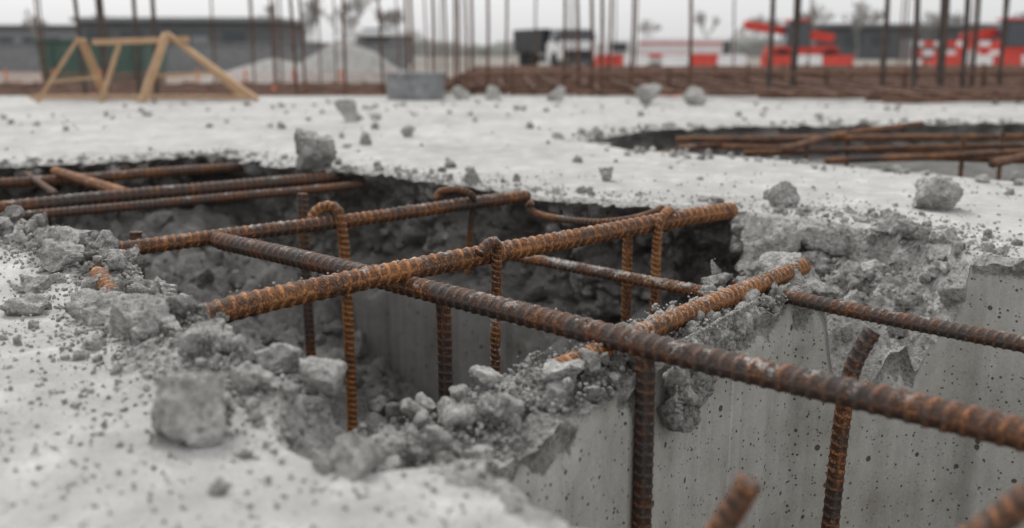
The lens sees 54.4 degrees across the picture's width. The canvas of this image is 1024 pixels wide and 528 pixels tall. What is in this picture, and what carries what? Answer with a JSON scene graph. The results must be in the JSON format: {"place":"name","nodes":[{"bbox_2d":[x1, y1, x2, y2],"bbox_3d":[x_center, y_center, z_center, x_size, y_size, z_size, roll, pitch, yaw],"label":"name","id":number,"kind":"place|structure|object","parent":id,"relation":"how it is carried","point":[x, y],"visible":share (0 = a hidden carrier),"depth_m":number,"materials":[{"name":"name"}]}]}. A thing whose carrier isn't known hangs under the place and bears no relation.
{"place":"outdoors","nodes":[
{"label":"outdoors","id":0,"kind":"place"},
{"bbox_2d":[0,56,931,95],"bbox_3d":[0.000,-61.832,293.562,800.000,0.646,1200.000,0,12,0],"label":"ground","id":1,"kind":"structure","parent":0,"point":[419,63],"depth_m":70.27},
{"bbox_2d":[0,25,76,42],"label":"industrial shed","id":2,"kind":"structure","parent":1,"relation":"on","point":[16,33],"depth_m":126.67,"materials":[{"name":"grey metal"}]},
{"bbox_2d":[30,39,167,82],"bbox_3d":[-9.600,-4.709,23.536,2.600,1.170,1.850,0,12,0],"label":"green skip","id":3,"kind":"object","parent":1,"relation":"on","point":[56,50],"visible":0.42,"depth_m":22.69,"materials":[{"name":"paint"}]},
{"bbox_2d":[73,0,159,94],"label":"starter rebar row","id":4,"kind":"object","parent":1,"relation":"on","point":[102,34],"visible":0.45,"depth_m":11.30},
{"bbox_2d":[70,17,311,42],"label":"industrial shed","id":5,"kind":"structure","parent":1,"relation":"on","point":[226,29],"depth_m":87.62,"materials":[{"name":"grey metal"}]},
{"bbox_2d":[223,32,244,42],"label":"window","id":6,"kind":"structure","parent":5,"relation":"in","point":[228,37],"depth_m":87.71,"materials":[{"name":"grey glass"}]},
{"bbox_2d":[0,80,386,95],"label":"rebar mat","id":7,"kind":"object","parent":1,"relation":"on","point":[333,88],"visible":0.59,"depth_m":14.32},
{"bbox_2d":[4,69,389,82],"bbox_3d":[-5.900,-3.311,18.722,7.240,0.700,0.050,0,12,0],"label":"orange safety fence","id":8,"kind":"object","parent":1,"relation":"on","point":[198,79],"visible":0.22,"depth_m":18.65,"materials":[{"name":"plastic"}]},
{"bbox_2d":[0,45,405,71],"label":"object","id":9,"kind":"object","parent":1,"relation":"on","point":[19,58],"visible":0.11,"depth_m":46.79,"materials":[{"name":"concrete"}]},
{"bbox_2d":[0,43,404,44],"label":"coping","id":10,"kind":"object","parent":9,"relation":"on","point":[240,43],"visible":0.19,"depth_m":46.60,"materials":[{"name":"concrete"}]},
{"bbox_2d":[53,204,405,436],"bbox_3d":[-1.907,0.489,3.369,5.786,1.094,3.982,0,12,0],"label":"rubble bed","id":11,"kind":"object","parent":1,"relation":"on","point":[201,218],"visible":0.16,"depth_m":4.18,"materials":[{"name":"concrete"}]},
{"bbox_2d":[108,212,420,425],"bbox_3d":[-0.477,0.559,2.993,5.107,1.064,2.157,8,14,33],"label":"pit rubble","id":12,"kind":"object","parent":11,"relation":"on","point":[380,404],"visible":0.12,"depth_m":4.05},
{"bbox_2d":[306,201,357,431],"bbox_3d":[-0.550,0.284,3.048,0.140,0.962,0.053,-2,12,-10],"label":"rebar stirrup","id":13,"kind":"object","parent":11,"relation":"on","point":[336,209],"visible":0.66,"depth_m":3.02,"materials":[{"name":"metal"}]},
{"bbox_2d":[196,58,298,82],"bbox_3d":[-7.600,-6.297,32.400,5.520,0.811,5.520,0,12,0],"label":"gravel heap","id":14,"kind":"object","parent":1,"relation":"on","point":[264,66],"visible":0.34,"depth_m":31.03,"materials":[{"name":"gravel"}]},
{"bbox_2d":[270,38,405,82],"bbox_3d":[-4.900,-5.971,29.402,4.600,1.352,4.600,0,12,0],"label":"gravel heap","id":15,"kind":"object","parent":1,"relation":"on","point":[359,59],"visible":0.59,"depth_m":28.23,"materials":[{"name":"gravel"}]},
{"bbox_2d":[0,153,744,461],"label":"hole","id":16,"kind":"object","parent":1,"relation":"on","point":[399,330],"visible":0.23,"depth_m":4.01,"materials":[{"name":"concrete"}]},
{"bbox_2d":[89,266,121,292],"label":"steel rebar","id":17,"kind":"object","parent":16,"relation":"on","point":[104,281],"visible":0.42,"depth_m":2.07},
{"bbox_2d":[0,162,243,188],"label":"steel rebar","id":18,"kind":"object","parent":16,"relation":"in","point":[51,180],"visible":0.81,"depth_m":4.49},
{"bbox_2d":[23,171,58,195],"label":"steel rebar","id":19,"kind":"object","parent":18,"relation":"on","point":[43,185],"visible":0.98,"depth_m":4.02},
{"bbox_2d":[50,167,127,190],"bbox_3d":[-1.737,-0.339,4.070,0.041,0.045,0.858,-10,16,-40],"label":"steel rebar","id":20,"kind":"object","parent":18,"relation":"on","point":[91,182],"visible":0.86,"depth_m":4.05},
{"bbox_2d":[129,231,145,278],"bbox_3d":[-0.999,0.170,2.705,0.035,0.528,0.054,0,12,0],"label":"rebar stirrup","id":21,"kind":"object","parent":16,"relation":"in","point":[134,235],"visible":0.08,"depth_m":2.63,"materials":[{"name":"metal"}]},
{"bbox_2d":[0,171,342,212],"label":"steel rebar","id":22,"kind":"object","parent":16,"relation":"on","point":[122,195],"visible":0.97,"depth_m":3.78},
{"bbox_2d":[0,180,366,220],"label":"steel rebar","id":23,"kind":"object","parent":16,"relation":"in","point":[158,203],"visible":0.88,"depth_m":3.73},
{"bbox_2d":[297,193,318,395],"bbox_3d":[-0.653,0.221,3.229,0.037,0.910,0.056,7,14,28],"label":"rebar stirrup","id":24,"kind":"object","parent":16,"relation":"in","point":[304,244],"visible":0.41,"depth_m":3.19,"materials":[{"name":"metal"}]},
{"bbox_2d":[119,190,530,254],"bbox_3d":[-0.501,-0.132,2.991,1.491,0.049,0.047,-11,16,-41],"label":"steel rebar","id":25,"kind":"object","parent":16,"relation":"attached to","point":[196,239],"visible":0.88,"depth_m":2.92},
{"bbox_2d":[433,186,476,273],"bbox_3d":[-0.175,-0.107,3.324,0.145,0.316,0.107,-9,15,-36],"label":"rebar stirrup","id":26,"kind":"object","parent":25,"relation":"attached to","point":[440,192],"visible":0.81,"depth_m":3.29,"materials":[{"name":"metal"}]},
{"bbox_2d":[0,155,761,314],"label":"concrete rubble","id":27,"kind":"object","parent":16,"relation":"in","point":[330,245],"visible":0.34,"depth_m":4.03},
{"bbox_2d":[435,303,452,400],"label":"steel rebar","id":28,"kind":"object","parent":16,"relation":"in","point":[444,346],"visible":0.42,"depth_m":2.22,"materials":[{"name":"metal"}]},
{"bbox_2d":[205,202,737,322],"bbox_3d":[-0.006,0.010,2.356,0.086,0.134,1.842,12,17,44],"label":"steel rebar","id":29,"kind":"object","parent":16,"relation":"on","point":[244,305],"visible":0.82,"depth_m":2.19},
{"bbox_2d":[210,232,1023,451],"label":"steel rebar","id":30,"kind":"object","parent":29,"relation":"on","point":[998,428],"visible":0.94,"depth_m":1.64,"materials":[{"name":"metal"}]},
{"bbox_2d":[649,207,674,314],"bbox_3d":[0.424,0.098,2.809,0.047,0.528,0.176,4,13,18],"label":"rebar stirrup","id":31,"kind":"object","parent":29,"relation":"attached to","point":[665,213],"visible":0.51,"depth_m":2.71,"materials":[{"name":"metal"}]},
{"bbox_2d":[475,236,502,372],"bbox_3d":[-0.048,0.467,2.385,0.048,1.088,0.119,3,13,15],"label":"rebar stirrup","id":32,"kind":"object","parent":16,"relation":"in","point":[485,246],"visible":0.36,"depth_m":2.31,"materials":[{"name":"metal"}]},
{"bbox_2d":[526,200,664,225],"bbox_3d":[0.258,-0.157,3.039,0.432,0.061,0.159,0,12,0],"label":"steel rebar","id":33,"kind":"object","parent":16,"relation":"on","point":[532,210],"visible":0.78,"depth_m":3.02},
{"bbox_2d":[509,255,702,296],"bbox_3d":[0.263,0.027,2.773,0.900,0.037,0.034,11,16,42],"label":"steel rebar","id":34,"kind":"object","parent":16,"relation":"on","point":[668,285],"visible":0.71,"depth_m":2.74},
{"bbox_2d":[223,192,1005,415],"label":"concrete dust","id":35,"kind":"object","parent":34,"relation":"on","point":[586,319],"visible":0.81,"depth_m":2.02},
{"bbox_2d":[621,236,632,323],"bbox_3d":[0.329,0.354,2.899,0.035,0.889,0.030,0,12,0],"label":"rebar stirrup","id":36,"kind":"object","parent":16,"relation":"in","point":[626,287],"visible":0.25,"depth_m":2.82,"materials":[{"name":"metal"}]},
{"bbox_2d":[632,355,655,527],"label":"rebar stirrup","id":37,"kind":"object","parent":16,"relation":"in","point":[644,440],"visible":0.98,"depth_m":1.76,"materials":[{"name":"metal"}]},
{"bbox_2d":[658,301,760,432],"bbox_3d":[0.389,0.202,1.948,0.078,0.202,0.399,9,15,35],"label":"concrete rubble","id":38,"kind":"object","parent":16,"relation":"in","point":[690,392],"visible":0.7,"depth_m":1.87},
{"bbox_2d":[706,473,761,527],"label":"rebar stirrup","id":39,"kind":"object","parent":16,"relation":"in","point":[737,501],"visible":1,"depth_m":1.01,"materials":[{"name":"metal"}]},
{"bbox_2d":[821,326,879,527],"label":"rebar stirrup","id":40,"kind":"object","parent":16,"relation":"in","point":[863,345],"visible":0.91,"depth_m":2.01,"materials":[{"name":"metal"}]},
{"bbox_2d":[960,482,1023,527],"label":"rebar stirrup","id":41,"kind":"object","parent":16,"relation":"in","point":[1006,510],"visible":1,"depth_m":0.97,"materials":[{"name":"metal"}]},
{"bbox_2d":[346,28,421,63],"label":"site office","id":42,"kind":"structure","parent":1,"relation":"on","point":[367,35],"depth_m":73.06,"materials":[{"name":"white paint"}]},
{"bbox_2d":[363,28,388,42],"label":"window","id":43,"kind":"structure","parent":42,"relation":"in","point":[366,39],"depth_m":73.09,"materials":[{"name":"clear glass"}]},
{"bbox_2d":[289,0,507,95],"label":"starter rebar row","id":44,"kind":"object","parent":1,"relation":"on","point":[412,42],"visible":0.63,"depth_m":11.88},
{"bbox_2d":[0,96,1023,527],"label":"slab top","id":45,"kind":"structure","parent":1,"relation":"on","point":[510,142],"depth_m":2.90,"materials":[{"name":"concrete"}]},
{"bbox_2d":[0,291,48,315],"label":"concrete chunk","id":46,"kind":"object","parent":45,"relation":"on","point":[31,302],"visible":1,"depth_m":1.91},
{"bbox_2d":[15,275,51,292],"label":"concrete chunk","id":47,"kind":"object","parent":45,"relation":"on","point":[38,283],"visible":0.79,"depth_m":2.10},
{"bbox_2d":[39,241,85,271],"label":"concrete chunk","id":48,"kind":"object","parent":45,"relation":"on","point":[55,256],"visible":0.94,"depth_m":2.24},
{"bbox_2d":[37,226,91,246],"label":"concrete chunk","id":49,"kind":"object","parent":45,"relation":"on","point":[61,233],"visible":0.6,"depth_m":2.44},
{"bbox_2d":[67,288,118,326],"bbox_3d":[-0.782,0.080,1.897,0.120,0.060,0.120,0,12,0],"label":"concrete chunk","id":50,"kind":"object","parent":45,"relation":"on","point":[87,305],"visible":0.66,"depth_m":1.87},
{"bbox_2d":[29,32,259,102],"bbox_3d":[-3.694,-1.966,9.939,2.414,0.684,0.813,0,12,0],"label":"timber trestle","id":51,"kind":"object","parent":45,"relation":"on","point":[163,40],"visible":0.95,"depth_m":9.72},
{"bbox_2d":[109,293,183,339],"bbox_3d":[-0.625,0.094,1.709,0.098,0.079,0.144,-9,15,-37],"label":"concrete chunk","id":52,"kind":"object","parent":45,"relation":"on","point":[126,310],"visible":0.73,"depth_m":1.71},
{"bbox_2d":[150,372,225,447],"bbox_3d":[-0.430,0.181,1.320,0.097,0.097,0.140,-5,13,-21],"label":"concrete chunk","id":53,"kind":"object","parent":45,"relation":"on","point":[189,409],"visible":1,"depth_m":1.28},
{"bbox_2d":[185,318,225,339],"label":"concrete chunk","id":54,"kind":"object","parent":45,"relation":"on","point":[206,328],"visible":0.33,"depth_m":1.64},
{"bbox_2d":[252,343,303,375],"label":"concrete chunk","id":55,"kind":"object","parent":45,"relation":"on","point":[285,358],"visible":0.89,"depth_m":1.53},
{"bbox_2d":[294,128,336,169],"bbox_3d":[-0.844,-0.491,4.271,0.190,0.185,0.160,0,12,0],"label":"concrete chunk","id":56,"kind":"object","parent":45,"relation":"on","point":[314,149],"visible":0.95,"depth_m":4.24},
{"bbox_2d":[300,356,347,395],"bbox_3d":[-0.283,0.167,1.489,0.070,0.060,0.096,0,12,0],"label":"concrete chunk","id":57,"kind":"object","parent":45,"relation":"on","point":[325,375],"visible":0.99,"depth_m":1.46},
{"bbox_2d":[334,99,357,121],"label":"concrete chunk","id":58,"kind":"object","parent":45,"relation":"on","point":[347,109],"visible":0.94,"depth_m":7.08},
{"bbox_2d":[328,434,386,479],"bbox_3d":[-0.190,0.232,1.208,0.070,0.053,0.069,0,12,0],"label":"concrete chunk","id":59,"kind":"object","parent":45,"relation":"on","point":[356,456],"visible":1,"depth_m":1.20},
{"bbox_2d":[359,131,371,144],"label":"concrete chunk","id":60,"kind":"object","parent":45,"relation":"on","point":[365,138],"visible":1,"depth_m":5.36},
{"bbox_2d":[400,125,415,136],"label":"concrete chunk","id":61,"kind":"object","parent":45,"relation":"on","point":[407,130],"visible":1,"depth_m":5.84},
{"bbox_2d":[385,72,445,99],"bbox_3d":[-1.000,-1.855,10.341,0.630,0.270,0.630,0,12,0],"label":"concrete block","id":62,"kind":"object","parent":45,"relation":"on","point":[415,85],"visible":1,"depth_m":10.09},
{"bbox_2d":[409,434,429,463],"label":"concrete chunk","id":63,"kind":"object","parent":45,"relation":"on","point":[415,442],"visible":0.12,"depth_m":1.44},
{"bbox_2d":[451,86,470,99],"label":"concrete chunk","id":64,"kind":"object","parent":45,"relation":"on","point":[459,92],"visible":0.96,"depth_m":10.22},
{"bbox_2d":[463,167,480,182],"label":"concrete chunk","id":65,"kind":"object","parent":45,"relation":"on","point":[471,176],"visible":0.99,"depth_m":3.82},
{"bbox_2d":[485,85,499,99],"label":"concrete chunk","id":66,"kind":"object","parent":45,"relation":"on","point":[493,92],"visible":0.98,"depth_m":10.11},
{"bbox_2d":[0,98,1023,527],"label":"concrete rubble","id":67,"kind":"object","parent":45,"relation":"on","point":[508,410],"visible":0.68,"depth_m":1.75,"materials":[{"name":"concrete"}]},
{"bbox_2d":[541,358,584,390],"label":"concrete chunk","id":68,"kind":"object","parent":67,"relation":"on","point":[553,369],"visible":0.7,"depth_m":1.66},
{"bbox_2d":[546,86,565,100],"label":"concrete chunk","id":69,"kind":"object","parent":45,"relation":"on","point":[557,94],"visible":0.95,"depth_m":9.93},
{"bbox_2d":[598,167,613,180],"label":"concrete chunk","id":70,"kind":"object","parent":45,"relation":"on","point":[606,173],"visible":1,"depth_m":3.85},
{"bbox_2d":[634,83,662,103],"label":"concrete chunk","id":71,"kind":"object","parent":45,"relation":"on","point":[646,94],"visible":0.94,"depth_m":9.25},
{"bbox_2d":[554,259,810,371],"bbox_3d":[0.404,0.092,2.093,0.042,0.048,1.047,10,15,38],"label":"steel rebar","id":72,"kind":"object","parent":45,"relation":"on","point":[715,301],"visible":0.66,"depth_m":2.08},
{"bbox_2d":[683,86,706,104],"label":"concrete chunk","id":73,"kind":"object","parent":45,"relation":"on","point":[693,95],"visible":0.95,"depth_m":9.15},
{"bbox_2d":[762,220,801,252],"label":"concrete chunk","id":74,"kind":"object","parent":45,"relation":"on","point":[779,236],"visible":0.61,"depth_m":2.83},
{"bbox_2d":[767,181,799,207],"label":"concrete chunk","id":75,"kind":"object","parent":45,"relation":"on","point":[783,193],"visible":0.93,"depth_m":3.22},
{"bbox_2d":[767,265,807,286],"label":"concrete chunk","id":76,"kind":"object","parent":45,"relation":"on","point":[799,278],"visible":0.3,"depth_m":2.40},
{"bbox_2d":[758,251,818,279],"bbox_3d":[0.762,0.029,2.687,0.166,0.122,0.148,-5,13,-20],"label":"concrete chunk","id":77,"kind":"object","parent":45,"relation":"on","point":[766,260],"visible":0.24,"depth_m":2.68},
{"bbox_2d":[797,222,843,252],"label":"concrete chunk","id":78,"kind":"object","parent":45,"relation":"on","point":[818,238],"visible":0.77,"depth_m":2.90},
{"bbox_2d":[727,277,1023,353],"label":"steel rebar","id":79,"kind":"object","parent":45,"relation":"on","point":[993,338],"visible":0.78,"depth_m":2.05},
{"bbox_2d":[860,259,891,274],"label":"concrete chunk","id":80,"kind":"object","parent":45,"relation":"on","point":[873,264],"visible":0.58,"depth_m":2.71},
{"bbox_2d":[911,175,963,209],"bbox_3d":[1.369,-0.228,3.199,0.150,0.116,0.170,0,12,0],"label":"concrete chunk","id":81,"kind":"object","parent":45,"relation":"on","point":[940,192],"visible":0.99,"depth_m":3.16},
{"bbox_2d":[34,0,1009,95],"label":"starter rebar row","id":82,"kind":"object","parent":1,"relation":"on","point":[252,40],"visible":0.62,"depth_m":18.07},
{"bbox_2d":[21,0,1023,58],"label":"bare tree row","id":83,"kind":"object","parent":1,"relation":"on","point":[312,7],"visible":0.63,"depth_m":109.69,"materials":[{"name":"grey plant"}]},
{"bbox_2d":[306,35,780,56],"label":"hedge row","id":84,"kind":"object","parent":1,"relation":"on","point":[497,49],"visible":0.07,"depth_m":158.98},
{"bbox_2d":[513,28,598,65],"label":"dump truck","id":85,"kind":"object","parent":1,"relation":"on","point":[549,42],"visible":0.63,"depth_m":50.69,"materials":[{"name":"white paint"}]},
{"bbox_2d":[595,55,649,65],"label":"traffic barrier","id":86,"kind":"object","parent":1,"relation":"on","point":[624,60],"visible":0.38,"depth_m":43.20,"materials":[{"name":"red plastic"}]},
{"bbox_2d":[562,0,692,95],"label":"starter rebar row","id":87,"kind":"object","parent":1,"relation":"on","point":[610,39],"visible":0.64,"depth_m":11.74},
{"bbox_2d":[604,38,730,64],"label":"flatbed lorry","id":88,"kind":"object","parent":1,"relation":"on","point":[654,49],"visible":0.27,"depth_m":53.56,"materials":[{"name":"white paint"}]},
{"bbox_2d":[662,54,745,65],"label":"traffic barrier","id":89,"kind":"object","parent":1,"relation":"on","point":[697,59],"visible":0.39,"depth_m":44.71,"materials":[{"name":"white paint"}]},
{"bbox_2d":[444,63,1023,102],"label":"rebar mat","id":90,"kind":"object","parent":1,"relation":"on","point":[830,81],"visible":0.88,"depth_m":11.72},
{"bbox_2d":[484,263,1023,527],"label":"pit wall formed","id":91,"kind":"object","parent":1,"relation":"on","point":[774,444],"visible":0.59,"depth_m":2.37,"materials":[{"name":"concrete"}]},
{"bbox_2d":[722,19,838,57],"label":"excavator","id":92,"kind":"object","parent":1,"relation":"on","point":[785,31],"visible":0.48,"depth_m":46.15,"materials":[{"name":"red metal"}]},
{"bbox_2d":[760,55,853,65],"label":"traffic barrier","id":93,"kind":"object","parent":1,"relation":"on","point":[845,60],"visible":0.28,"depth_m":40.90,"materials":[{"name":"red plastic"}]},
{"bbox_2d":[766,0,1007,88],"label":"starter rebar row","id":94,"kind":"object","parent":1,"relation":"on","point":[943,33],"visible":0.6,"depth_m":11.16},
{"bbox_2d":[781,23,997,58],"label":"warehouse","id":95,"kind":"structure","parent":1,"relation":"on","point":[870,35],"depth_m":112.13,"materials":[{"name":"grey metal"}]},
{"bbox_2d":[845,36,861,45],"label":"window","id":96,"kind":"structure","parent":95,"relation":"in","point":[849,40],"depth_m":112.19,"materials":[{"name":"grey glass"}]},
{"bbox_2d":[900,39,912,58],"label":"door","id":97,"kind":"structure","parent":95,"relation":"in","point":[909,41],"depth_m":112.35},
{"bbox_2d":[910,39,956,63],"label":"barrier board","id":98,"kind":"object","parent":1,"relation":"on","point":[953,43],"visible":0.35,"depth_m":42.97,"materials":[{"name":"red plastic"}]},
{"bbox_2d":[932,55,1023,64],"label":"traffic barrier","id":99,"kind":"object","parent":1,"relation":"on","point":[990,59],"visible":0.22,"depth_m":40.24,"materials":[{"name":"red plastic"}]},
{"bbox_2d":[956,39,1000,54],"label":"barrier board","id":100,"kind":"object","parent":1,"relation":"on","point":[985,52],"visible":0.34,"depth_m":42.47,"materials":[{"name":"white plastic"}]},
{"bbox_2d":[959,18,1023,54],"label":"telehandler","id":101,"kind":"object","parent":1,"relation":"on","point":[1014,44],"visible":0.34,"depth_m":44.12,"materials":[{"name":"red metal"}]},
{"bbox_2d":[0,0,1023,44],"label":"sky","id":102,"kind":"structure","parent":0,"point":[673,15],"materials":[{"name":"white"}]},
{"bbox_2d":[754,154,1023,180],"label":"recess floor","id":103,"kind":"structure","parent":0,"point":[971,169],"depth_m":6.29,"materials":[{"name":"concrete"}]},
{"bbox_2d":[658,143,780,151],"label":"steel rebar","id":104,"kind":"object","parent":103,"relation":"on","point":[702,146],"visible":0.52,"depth_m":5.78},
{"bbox_2d":[688,134,932,136],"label":"steel rebar","id":105,"kind":"object","parent":104,"relation":"on","point":[728,135],"visible":0.16,"depth_m":6.20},
{"bbox_2d":[676,133,1023,142],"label":"steel rebar","id":106,"kind":"object","parent":104,"relation":"on","point":[847,138],"visible":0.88,"depth_m":5.70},
{"bbox_2d":[586,122,1023,157],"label":"recess wall","id":107,"kind":"structure","parent":103,"relation":"on","point":[660,140],"depth_m":6.83,"materials":[{"name":"concrete"}]},
{"bbox_2d":[804,138,809,158],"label":"rebar stirrup","id":108,"kind":"object","parent":103,"relation":"on","point":[806,152],"visible":0.27,"depth_m":5.24,"materials":[{"name":"metal"}]},
{"bbox_2d":[781,121,924,152],"bbox_3d":[1.996,-0.753,5.771,0.114,0.048,2.132,10,16,38],"label":"steel rebar","id":109,"kind":"object","parent":108,"relation":"on","point":[811,141],"visible":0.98,"depth_m":5.71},
{"bbox_2d":[678,144,986,153],"bbox_3d":[2.448,-0.611,5.536,3.037,0.061,0.052,4,13,17],"label":"steel rebar","id":110,"kind":"object","parent":103,"relation":"on","point":[746,147],"visible":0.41,"depth_m":5.74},
{"bbox_2d":[744,143,1023,155],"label":"steel rebar","id":111,"kind":"object","parent":110,"relation":"on","point":[889,148],"visible":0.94,"depth_m":5.43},
{"bbox_2d":[886,153,1023,163],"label":"steel rebar","id":112,"kind":"object","parent":103,"relation":"on","point":[982,159],"visible":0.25,"depth_m":4.98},
{"bbox_2d":[824,149,1023,163],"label":"steel rebar","id":113,"kind":"object","parent":112,"relation":"on","point":[913,157],"visible":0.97,"depth_m":4.82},
{"bbox_2d":[988,152,1023,167],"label":"steel rebar","id":114,"kind":"object","parent":112,"relation":"on","point":[1003,161],"visible":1,"depth_m":4.46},
{"bbox_2d":[958,138,965,176],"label":"rebar stirrup","id":115,"kind":"object","parent":103,"relation":"on","point":[962,149],"visible":0.46,"depth_m":5.19,"materials":[{"name":"metal"}]},
{"bbox_2d":[996,132,1005,179],"bbox_3d":[2.748,-0.591,5.601,0.026,0.302,0.026,0,12,0],"label":"rebar stirrup","id":116,"kind":"object","parent":103,"relation":"on","point":[999,169],"visible":0.57,"depth_m":5.59,"materials":[{"name":"metal"}]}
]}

